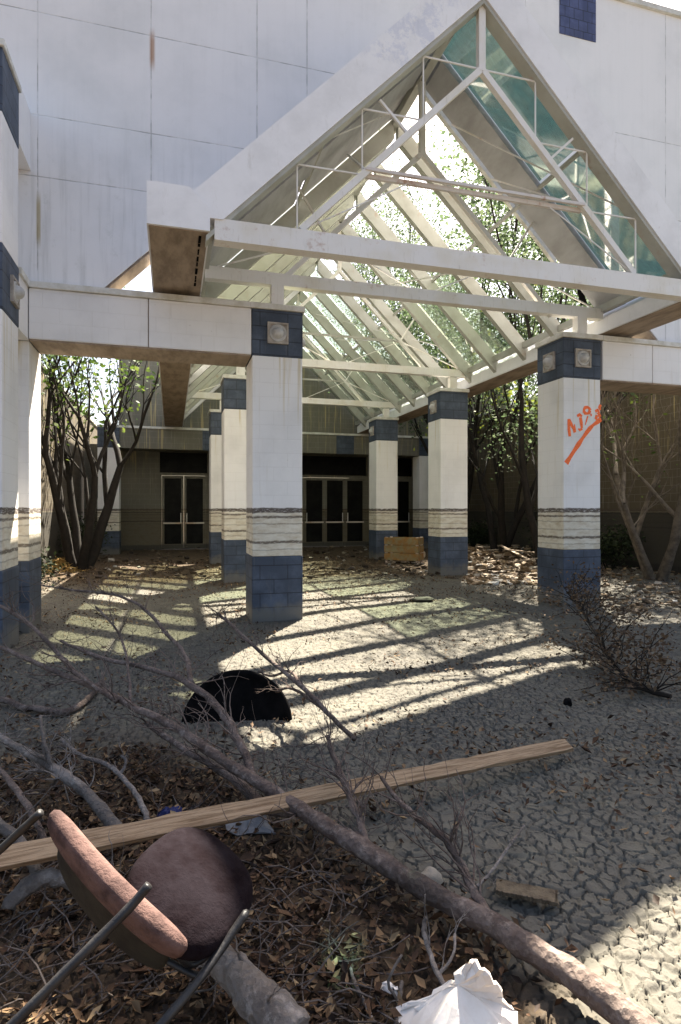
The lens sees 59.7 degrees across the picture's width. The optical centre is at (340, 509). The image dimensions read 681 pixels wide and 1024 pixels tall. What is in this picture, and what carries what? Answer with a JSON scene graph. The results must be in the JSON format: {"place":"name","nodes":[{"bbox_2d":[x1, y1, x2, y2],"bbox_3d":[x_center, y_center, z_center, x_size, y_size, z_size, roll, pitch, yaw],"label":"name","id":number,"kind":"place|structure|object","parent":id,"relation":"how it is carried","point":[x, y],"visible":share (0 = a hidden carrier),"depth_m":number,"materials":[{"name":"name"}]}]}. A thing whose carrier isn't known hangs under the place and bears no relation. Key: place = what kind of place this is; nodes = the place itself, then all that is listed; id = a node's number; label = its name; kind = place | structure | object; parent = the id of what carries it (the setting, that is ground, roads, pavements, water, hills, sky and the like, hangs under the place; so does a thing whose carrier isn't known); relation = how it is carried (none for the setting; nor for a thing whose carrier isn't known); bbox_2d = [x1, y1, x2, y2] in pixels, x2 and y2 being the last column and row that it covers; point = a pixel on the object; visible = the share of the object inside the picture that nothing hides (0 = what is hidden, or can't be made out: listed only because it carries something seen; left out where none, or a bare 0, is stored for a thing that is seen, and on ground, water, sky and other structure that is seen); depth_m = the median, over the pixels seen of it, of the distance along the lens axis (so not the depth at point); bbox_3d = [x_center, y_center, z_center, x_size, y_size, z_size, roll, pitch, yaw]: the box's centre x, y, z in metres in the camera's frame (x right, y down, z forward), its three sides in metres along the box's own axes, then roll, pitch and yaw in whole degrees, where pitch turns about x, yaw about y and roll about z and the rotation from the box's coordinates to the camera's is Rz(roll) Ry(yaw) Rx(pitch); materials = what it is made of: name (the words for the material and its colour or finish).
{"place":"outdoors","nodes":[
{"label":"outdoors","id":0,"kind":"place"},
{"bbox_2d":[0,546,680,1023],"bbox_3d":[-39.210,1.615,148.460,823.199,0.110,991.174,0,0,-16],"label":"ground","id":1,"kind":"structure","parent":0,"point":[642,966],"depth_m":4.07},
{"bbox_2d":[0,38,30,656],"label":"stepped pier","id":2,"kind":"structure","parent":1,"relation":"on","point":[15,134],"depth_m":6.76,"materials":[{"name":"white paint"}]},
{"bbox_2d":[0,752,54,864],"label":"fallen branch","id":3,"kind":"object","parent":1,"relation":"on","point":[25,802],"visible":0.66,"depth_m":2.86,"materials":[{"name":"wood"}]},
{"bbox_2d":[18,340,40,634],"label":"portico column","id":4,"kind":"structure","parent":1,"relation":"on","point":[29,458],"depth_m":7.69,"materials":[{"name":"paint"}]},
{"bbox_2d":[0,679,104,715],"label":"fallen branch","id":5,"kind":"object","parent":1,"relation":"on","point":[87,699],"visible":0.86,"depth_m":4.68,"materials":[{"name":"grey wood"}]},
{"bbox_2d":[41,546,65,585],"bbox_3d":[-6.500,1.160,11.879,1.955,1.446,1.731,0,0,-16],"label":"dark shrub","id":6,"kind":"object","parent":1,"relation":"on","point":[44,566],"visible":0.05,"depth_m":12.01,"materials":[{"name":"green plant"}]},
{"bbox_2d":[0,691,121,825],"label":"fallen branch","id":7,"kind":"object","parent":1,"relation":"on","point":[101,809],"visible":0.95,"depth_m":3.11,"materials":[{"name":"grey wood"}]},
{"bbox_2d":[0,767,130,908],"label":"fallen branch","id":8,"kind":"object","parent":1,"relation":"on","point":[38,877],"visible":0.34,"depth_m":2.31,"materials":[{"name":"wood"}]},
{"bbox_2d":[41,556,95,572],"bbox_3d":[-7.377,1.435,15.304,2.069,0.464,1.319,0,0,-16],"label":"pile","id":9,"kind":"object","parent":1,"relation":"on","point":[60,560],"visible":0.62,"depth_m":15.22,"materials":[{"name":"brown plant"}]},
{"bbox_2d":[41,362,96,563],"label":"court wall","id":10,"kind":"structure","parent":1,"relation":"on","point":[50,533],"depth_m":17.40,"materials":[{"name":"beige concrete"}]},
{"bbox_2d":[41,287,125,418],"bbox_3d":[-9.989,-2.903,13.397,7.349,9.287,9.395,0,0,42],"label":"leafy tree","id":11,"kind":"object","parent":1,"relation":"on","point":[53,363],"visible":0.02,"depth_m":14.19,"materials":[{"name":"green plant"}]},
{"bbox_2d":[58,511,114,553],"bbox_3d":[-7.923,0.927,18.005,2.008,1.728,1.683,0,0,23],"label":"dark shrub","id":12,"kind":"object","parent":1,"relation":"on","point":[82,526],"visible":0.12,"depth_m":18.04,"materials":[{"name":"green plant"}]},
{"bbox_2d":[43,716,149,819],"bbox_3d":[-1.336,1.401,3.319,1.052,0.319,0.246,0,0,33],"label":"fallen branch","id":13,"kind":"object","parent":1,"relation":"on","point":[133,790],"visible":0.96,"depth_m":3.31,"materials":[{"name":"grey wood"}]},
{"bbox_2d":[40,354,160,570],"bbox_3d":[-7.028,-2.121,16.395,6.785,7.776,5.927,0,0,45],"label":"court tree","id":14,"kind":"object","parent":1,"relation":"on","point":[84,555],"visible":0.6,"depth_m":15.78,"materials":[{"name":"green plant"}]},
{"bbox_2d":[156,806,183,816],"bbox_3d":[-0.870,1.560,3.026,0.139,0.055,0.098,0,0,-16],"label":"scrap","id":15,"kind":"object","parent":1,"relation":"on","point":[163,811],"visible":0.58,"depth_m":3.04,"materials":[{"name":"blue plastic"}]},
{"bbox_2d":[208,409,221,563],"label":"portico column","id":16,"kind":"structure","parent":1,"relation":"on","point":[215,476],"depth_m":17.37,"materials":[{"name":"paint"}]},
{"bbox_2d":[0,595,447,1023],"bbox_3d":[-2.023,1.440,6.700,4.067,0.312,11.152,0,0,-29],"label":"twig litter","id":17,"kind":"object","parent":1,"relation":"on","point":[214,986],"visible":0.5,"depth_m":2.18,"materials":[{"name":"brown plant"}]},
{"bbox_2d":[220,374,245,582],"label":"portico column","id":18,"kind":"structure","parent":1,"relation":"on","point":[233,539],"depth_m":12.92,"materials":[{"name":"paint"}]},
{"bbox_2d":[181,670,291,723],"bbox_3d":[-0.775,1.624,4.454,0.826,0.778,0.334,0,0,-4],"label":"round panel","id":19,"kind":"object","parent":1,"relation":"on","point":[267,705],"visible":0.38,"depth_m":4.50,"materials":[{"name":"black rubber"}]},
{"bbox_2d":[47,544,453,578],"bbox_3d":[-4.091,1.539,19.822,17.189,0.223,12.705,0,0,0],"label":"rubble","id":20,"kind":"object","parent":1,"relation":"on","point":[177,572],"visible":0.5,"depth_m":15.60,"materials":[{"name":"brown plant"}]},
{"bbox_2d":[225,815,275,835],"bbox_3d":[-0.451,1.559,2.939,0.233,0.058,0.174,0,0,-16],"label":"scrap","id":21,"kind":"object","parent":1,"relation":"on","point":[265,828],"visible":0.66,"depth_m":2.91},
{"bbox_2d":[198,936,309,1023],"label":"fallen branch","id":22,"kind":"object","parent":1,"relation":"on","point":[251,989],"visible":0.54,"depth_m":1.76,"materials":[{"name":"grey wood"}]},
{"bbox_2d":[0,809,252,1023],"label":"broken chair","id":23,"kind":"object","parent":22,"relation":"on","point":[183,896],"visible":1,"depth_m":1.76,"materials":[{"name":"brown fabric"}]},
{"bbox_2d":[246,302,305,622],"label":"portico column","id":24,"kind":"structure","parent":1,"relation":"on","point":[274,574],"depth_m":8.48,"materials":[{"name":"paint"}]},
{"bbox_2d":[29,280,250,366],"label":"lintel beam","id":25,"kind":"structure","parent":24,"relation":"attached to","point":[83,321],"depth_m":8.01,"materials":[{"name":"white paint"}]},
{"bbox_2d":[199,593,356,740],"bbox_3d":[-0.625,1.121,4.706,0.422,0.775,2.253,0,0,-41],"label":"fallen branch","id":26,"kind":"object","parent":1,"relation":"on","point":[309,696],"visible":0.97,"depth_m":4.36,"materials":[{"name":"grey wood"}]},
{"bbox_2d":[84,352,510,554],"bbox_3d":[-2.584,-2.150,28.770,17.200,7.900,12.046,0,0,-16],"label":"store front","id":27,"kind":"object","parent":1,"relation":"on","point":[157,506],"visible":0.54,"depth_m":23.53,"materials":[{"name":"paint"}]},
{"bbox_2d":[162,475,183,548],"bbox_3d":[-6.659,0.120,23.557,0.837,2.920,0.100,0,0,-16],"label":"door","id":28,"kind":"structure","parent":27,"relation":"in","point":[172,486],"depth_m":23.57,"materials":[{"name":"paint"}]},
{"bbox_2d":[184,476,204,548],"bbox_3d":[-5.846,0.120,23.789,0.837,2.920,0.100,0,0,-16],"label":"door","id":29,"kind":"structure","parent":27,"relation":"in","point":[194,486],"depth_m":23.80,"materials":[{"name":"paint"}]},
{"bbox_2d":[302,477,303,546],"bbox_3d":[-1.980,0.120,24.903,0.894,2.920,0.075,0,0,-16],"label":"door","id":30,"kind":"structure","parent":27,"relation":"in","point":[302,477],"depth_m":25.00,"materials":[{"name":"paint"}]},
{"bbox_2d":[304,478,324,546],"bbox_3d":[-1.109,0.120,25.139,0.894,2.920,0.100,0,0,-16],"label":"door","id":31,"kind":"structure","parent":27,"relation":"in","point":[314,488],"depth_m":25.16,"materials":[{"name":"paint"}]},
{"bbox_2d":[325,478,344,545],"bbox_3d":[-0.241,0.120,25.386,0.894,2.920,0.100,0,0,-16],"label":"door","id":32,"kind":"structure","parent":27,"relation":"in","point":[334,487],"depth_m":25.40,"materials":[{"name":"paint"}]},
{"bbox_2d":[345,478,364,545],"bbox_3d":[0.627,0.120,25.633,0.895,2.920,0.100,0,0,-16],"label":"door","id":33,"kind":"structure","parent":27,"relation":"in","point":[354,487],"depth_m":25.65,"materials":[{"name":"paint"}]},
{"bbox_2d":[397,479,410,536],"bbox_3d":[2.787,0.120,26.249,0.702,2.920,0.100,0,0,-16],"label":"door","id":34,"kind":"structure","parent":27,"relation":"in","point":[403,485],"depth_m":26.27,"materials":[{"name":"paint"}]},
{"bbox_2d":[0,559,659,1023],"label":"fallen branch","id":35,"kind":"object","parent":1,"relation":"on","point":[596,993],"visible":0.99,"depth_m":2.69,"materials":[{"name":"brown wood"}]},
{"bbox_2d":[0,739,573,870],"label":"wooden plank","id":36,"kind":"object","parent":35,"relation":"on","point":[28,853],"visible":0.91,"depth_m":2.75,"materials":[{"name":"brown wood"}]},
{"bbox_2d":[0,555,680,1023],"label":"leaf litter","id":37,"kind":"object","parent":1,"relation":"on","point":[220,1009],"visible":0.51,"depth_m":2.50,"materials":[{"name":"brown plant"}]},
{"bbox_2d":[347,962,388,1023],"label":"fallen branch","id":38,"kind":"object","parent":1,"relation":"on","point":[354,981],"visible":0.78,"depth_m":1.95,"materials":[{"name":"grey wood"}]},
{"bbox_2d":[368,417,398,559],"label":"portico column","id":39,"kind":"structure","parent":1,"relation":"on","point":[383,435],"depth_m":18.84,"materials":[{"name":"paint"}]},
{"bbox_2d":[381,981,397,995],"bbox_3d":[0.160,1.580,1.957,0.062,0.033,0.028,0,0,14],"label":"scrap","id":40,"kind":"object","parent":1,"relation":"on","point":[384,987],"visible":0.63,"depth_m":1.95,"materials":[{"name":"white paper"}]},
{"bbox_2d":[376,954,403,1023],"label":"fallen branch","id":41,"kind":"object","parent":1,"relation":"on","point":[401,985],"visible":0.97,"depth_m":1.89,"materials":[{"name":"wood"}]},
{"bbox_2d":[295,120,493,356],"bbox_3d":[2.384,-9.175,34.644,17.165,21.841,12.241,0,0,-59],"label":"leafy tree","id":42,"kind":"object","parent":1,"relation":"on","point":[355,228],"visible":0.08,"depth_m":32.09,"materials":[{"name":"green plant"}]},
{"bbox_2d":[384,536,423,563],"bbox_3d":[1.888,1.210,17.653,1.050,0.780,0.550,0,0,24],"label":"wooden crate","id":43,"kind":"object","parent":1,"relation":"on","point":[405,548],"visible":0.94,"depth_m":17.43,"materials":[{"name":"wood"}]},
{"bbox_2d":[409,596,433,602],"bbox_3d":[1.427,1.571,10.316,0.461,0.107,0.211,0,0,-16],"label":"clod","id":44,"kind":"object","parent":1,"relation":"on","point":[424,599],"visible":0.98,"depth_m":10.24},
{"bbox_2d":[421,866,442,884],"bbox_3d":[0.381,1.572,2.517,0.112,0.096,0.091,0,0,-45],"label":"stone","id":45,"kind":"object","parent":1,"relation":"on","point":[434,874],"visible":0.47,"depth_m":2.51,"materials":[{"name":"grey stone"}]},
{"bbox_2d":[326,151,538,517],"bbox_3d":[3.938,-5.455,22.368,10.472,14.382,11.214,0,0,-16],"label":"leafy tree","id":46,"kind":"object","parent":1,"relation":"on","point":[416,332],"visible":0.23,"depth_m":21.71,"materials":[{"name":"green plant"}]},
{"bbox_2d":[426,387,468,576],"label":"portico column","id":47,"kind":"structure","parent":1,"relation":"on","point":[447,483],"depth_m":14.38,"materials":[{"name":"paint"}]},
{"bbox_2d":[419,880,475,985],"bbox_3d":[0.340,1.454,2.059,0.194,0.246,0.250,0,0,32],"label":"fallen branch","id":48,"kind":"object","parent":1,"relation":"on","point":[437,972],"visible":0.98,"depth_m":2.05,"materials":[{"name":"grey wood"}]},
{"bbox_2d":[396,959,517,1023],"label":"crumpled paper","id":49,"kind":"object","parent":1,"relation":"on","point":[472,993],"visible":1,"depth_m":1.77,"materials":[{"name":"white paper"}]},
{"bbox_2d":[336,200,578,403],"bbox_3d":[7.271,-6.762,27.152,13.774,17.023,12.147,0,0,-16],"label":"leafy tree","id":50,"kind":"object","parent":1,"relation":"on","point":[451,290],"visible":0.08,"depth_m":27.02,"materials":[{"name":"green plant"}]},
{"bbox_2d":[467,519,496,546],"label":"dark shrub","id":51,"kind":"object","parent":1,"relation":"on","point":[480,534],"visible":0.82,"depth_m":22.65,"materials":[{"name":"green plant"}]},
{"bbox_2d":[413,232,553,558],"bbox_3d":[5.957,-2.985,20.149,8.558,9.454,6.497,0,0,-44],"label":"court tree","id":52,"kind":"object","parent":1,"relation":"on","point":[506,540],"visible":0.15,"depth_m":19.26,"materials":[{"name":"green plant"}]},
{"bbox_2d":[462,543,536,584],"bbox_3d":[5.185,1.417,18.066,2.868,0.495,11.906,0,0,13],"label":"rubble","id":53,"kind":"object","parent":1,"relation":"on","point":[501,571],"visible":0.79,"depth_m":15.07,"materials":[{"name":"brown plant"}]},
{"bbox_2d":[499,545,531,560],"bbox_3d":[5.034,1.250,17.147,0.104,0.033,1.870,0,9,-10],"label":"broken plank","id":54,"kind":"object","parent":53,"relation":"on","point":[514,552],"visible":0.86,"depth_m":16.97,"materials":[{"name":"brown wood"}]},
{"bbox_2d":[504,549,533,552],"bbox_3d":[5.227,1.200,16.843,1.126,0.030,0.146,5,1,12],"label":"broken plank","id":55,"kind":"object","parent":53,"relation":"on","point":[518,550],"visible":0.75,"depth_m":16.82,"materials":[{"name":"brown wood"}]},
{"bbox_2d":[507,558,536,562],"bbox_3d":[4.904,1.349,15.774,1.067,0.031,0.062,-6,2,-17],"label":"broken plank","id":56,"kind":"object","parent":53,"relation":"on","point":[521,560],"visible":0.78,"depth_m":15.72,"materials":[{"name":"brown wood"}]},
{"bbox_2d":[476,824,525,887],"bbox_3d":[0.765,1.538,2.701,0.067,0.100,0.577,0,0,37],"label":"fallen branch","id":57,"kind":"object","parent":1,"relation":"on","point":[493,868],"visible":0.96,"depth_m":2.68,"materials":[{"name":"grey wood"}]},
{"bbox_2d":[441,216,592,335],"bbox_3d":[8.712,-5.523,19.447,13.317,14.540,12.917,0,0,24],"label":"leafy tree","id":58,"kind":"object","parent":1,"relation":"on","point":[477,249],"visible":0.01,"depth_m":20.45,"materials":[{"name":"green plant"}]},
{"bbox_2d":[413,124,634,563],"bbox_3d":[6.616,-5.027,16.271,10.124,13.526,8.872,0,0,-16],"label":"leafy tree","id":59,"kind":"object","parent":1,"relation":"on","point":[521,445],"visible":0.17,"depth_m":16.00,"materials":[{"name":"green plant"}]},
{"bbox_2d":[518,507,537,549],"bbox_3d":[6.577,0.739,17.887,2.285,1.949,2.074,0,0,-16],"label":"dark shrub","id":60,"kind":"object","parent":1,"relation":"on","point":[529,530],"visible":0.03,"depth_m":18.06,"materials":[{"name":"green plant"}]},
{"bbox_2d":[496,879,561,907],"bbox_3d":[0.773,1.579,2.443,0.257,0.020,0.092,1,0,17],"label":"plank","id":61,"kind":"object","parent":1,"relation":"on","point":[532,893],"depth_m":2.43,"materials":[{"name":"brown wood"}]},
{"bbox_2d":[535,331,602,607],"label":"portico column","id":62,"kind":"structure","parent":1,"relation":"on","point":[568,383],"depth_m":9.92,"materials":[{"name":"paint"}]},
{"bbox_2d":[600,335,680,395],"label":"lintel beam","id":63,"kind":"structure","parent":62,"relation":"attached to","point":[633,365],"depth_m":10.24,"materials":[{"name":"white paint"}]},
{"bbox_2d":[0,0,680,342],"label":"screen wall","id":64,"kind":"structure","parent":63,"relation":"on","point":[126,100],"depth_m":8.41,"materials":[{"name":"concrete"}]},
{"bbox_2d":[147,0,680,433],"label":"glass canopy","id":65,"kind":"object","parent":64,"relation":"attached to","point":[205,232],"visible":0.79,"depth_m":8.22,"materials":[{"name":"metal"}]},
{"bbox_2d":[467,391,680,573],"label":"court wall","id":66,"kind":"structure","parent":1,"relation":"on","point":[656,528],"depth_m":16.19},
{"bbox_2d":[524,559,680,704],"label":"dry brush","id":67,"kind":"object","parent":1,"relation":"on","point":[634,683],"visible":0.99,"depth_m":5.77,"materials":[{"name":"brown plant"}]},
{"bbox_2d":[529,390,680,580],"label":"bare tree","id":68,"kind":"object","parent":1,"relation":"on","point":[664,569],"visible":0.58,"depth_m":13.12,"materials":[{"name":"brown plant"}]},
{"bbox_2d":[600,515,645,569],"bbox_3d":[7.195,0.990,15.850,1.759,1.665,1.821,0,0,43],"label":"dark shrub","id":69,"kind":"object","parent":1,"relation":"on","point":[621,544],"visible":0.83,"depth_m":15.62,"materials":[{"name":"green plant"}]},
{"bbox_2d":[598,565,680,616],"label":"rubble","id":70,"kind":"object","parent":1,"relation":"on","point":[639,606],"visible":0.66,"depth_m":10.76,"materials":[{"name":"brown plant"}]},
{"bbox_2d":[42,0,680,477],"label":"sky","id":71,"kind":"structure","parent":0,"point":[142,282],"materials":[{"name":"white"}]},
{"bbox_2d":[563,698,571,705],"bbox_3d":[1.855,1.580,4.851,0.069,0.075,0.069,0,0,5],"label":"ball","id":72,"kind":"object","parent":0,"point":[567,701],"visible":0.94,"depth_m":4.82,"materials":[{"name":"black rubber"}]}
]}

